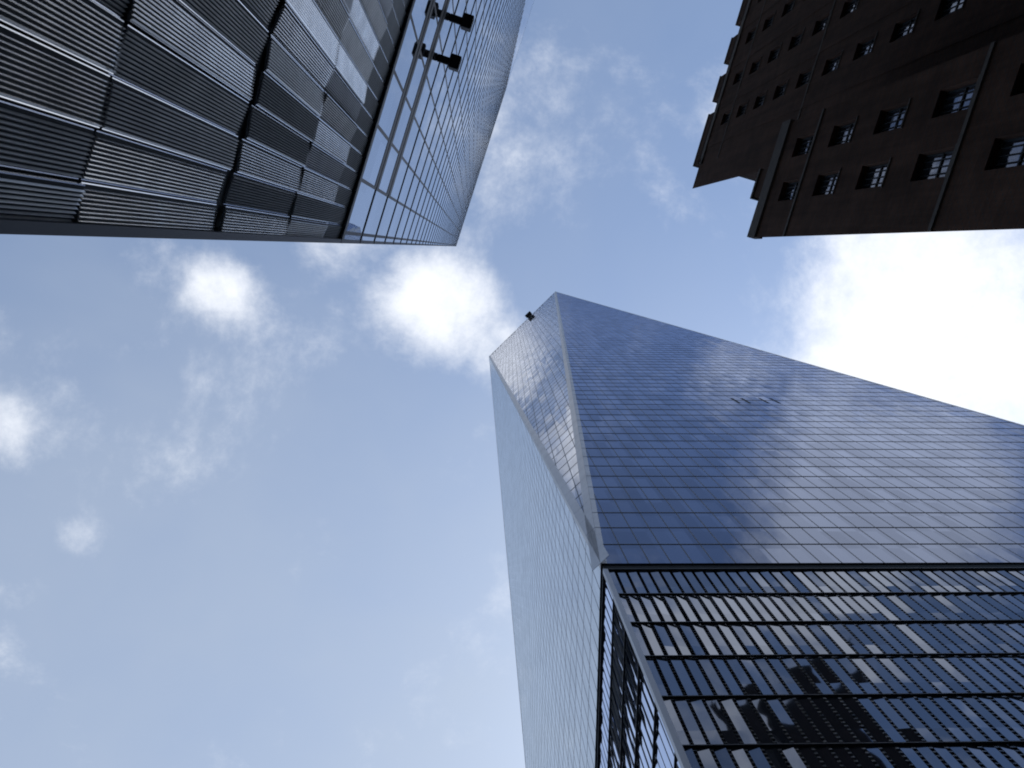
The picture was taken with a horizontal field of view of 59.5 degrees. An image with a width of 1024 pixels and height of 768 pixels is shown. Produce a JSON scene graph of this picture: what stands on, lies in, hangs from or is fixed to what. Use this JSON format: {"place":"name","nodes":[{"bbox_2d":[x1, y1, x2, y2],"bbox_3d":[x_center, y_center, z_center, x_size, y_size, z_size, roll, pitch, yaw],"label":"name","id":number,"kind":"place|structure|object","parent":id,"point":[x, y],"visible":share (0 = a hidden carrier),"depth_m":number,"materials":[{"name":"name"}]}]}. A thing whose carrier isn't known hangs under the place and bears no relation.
{"place":"outdoors","nodes":[
{"label":"outdoors","id":0,"kind":"place"},
{"bbox_2d":[0,0,359,226],"bbox_3d":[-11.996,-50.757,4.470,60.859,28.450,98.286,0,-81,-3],"label":"panels","id":1,"kind":"object","parent":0,"point":[279,5],"depth_m":11.43,"materials":[{"name":"black metal"}]},
{"bbox_2d":[0,0,409,237],"bbox_3d":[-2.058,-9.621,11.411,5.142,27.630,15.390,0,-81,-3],"label":"building facade","id":2,"kind":"object","parent":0,"point":[356,41],"visible":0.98,"depth_m":10.95,"materials":[{"name":"grey metal"}]},
{"bbox_2d":[0,0,533,245],"bbox_3d":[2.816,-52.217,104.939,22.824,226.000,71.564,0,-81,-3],"label":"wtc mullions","id":3,"kind":"object","parent":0,"point":[16,226],"visible":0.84,"depth_m":30.73,"materials":[{"name":"grey metal"}]},
{"bbox_2d":[333,0,533,245],"bbox_3d":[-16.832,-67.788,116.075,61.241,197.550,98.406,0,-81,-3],"label":"glass facade","id":4,"kind":"structure","parent":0,"point":[361,208],"depth_m":46.00,"materials":[{"name":"blue glass"}]},
{"bbox_2d":[436,13,473,71],"bbox_3d":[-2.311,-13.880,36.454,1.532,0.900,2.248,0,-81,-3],"label":"floodlights","id":5,"kind":"object","parent":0,"point":[465,22],"visible":1,"depth_m":36.16,"materials":[{"name":"black metal"}]},
{"bbox_2d":[0,0,1023,767],"label":"sky","id":6,"kind":"structure","parent":0,"point":[251,511],"materials":[{"name":"blue"}]},
{"bbox_2d":[489,293,1023,767],"bbox_3d":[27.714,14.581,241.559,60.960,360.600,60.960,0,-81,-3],"label":"skyscraper glass facade","id":7,"kind":"structure","parent":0,"point":[701,469],"depth_m":90.70,"materials":[{"name":"blue glass"}]},
{"bbox_2d":[489,292,1023,767],"bbox_3d":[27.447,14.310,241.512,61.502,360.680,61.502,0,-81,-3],"label":"window frames","id":8,"kind":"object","parent":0,"point":[587,522],"visible":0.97,"depth_m":95.43,"materials":[{"name":"grey metal"}]},
{"bbox_2d":[597,564,1023,767],"bbox_3d":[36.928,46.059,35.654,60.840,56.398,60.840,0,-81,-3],"label":"tower base","id":9,"kind":"object","parent":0,"point":[814,666],"visible":1,"depth_m":45.17,"materials":[{"name":"blue glass"}]},
{"bbox_2d":[692,0,1023,238],"bbox_3d":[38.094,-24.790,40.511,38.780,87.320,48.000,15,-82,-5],"label":"brick building","id":10,"kind":"structure","parent":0,"point":[837,117],"depth_m":39.92,"materials":[{"name":"brick"}]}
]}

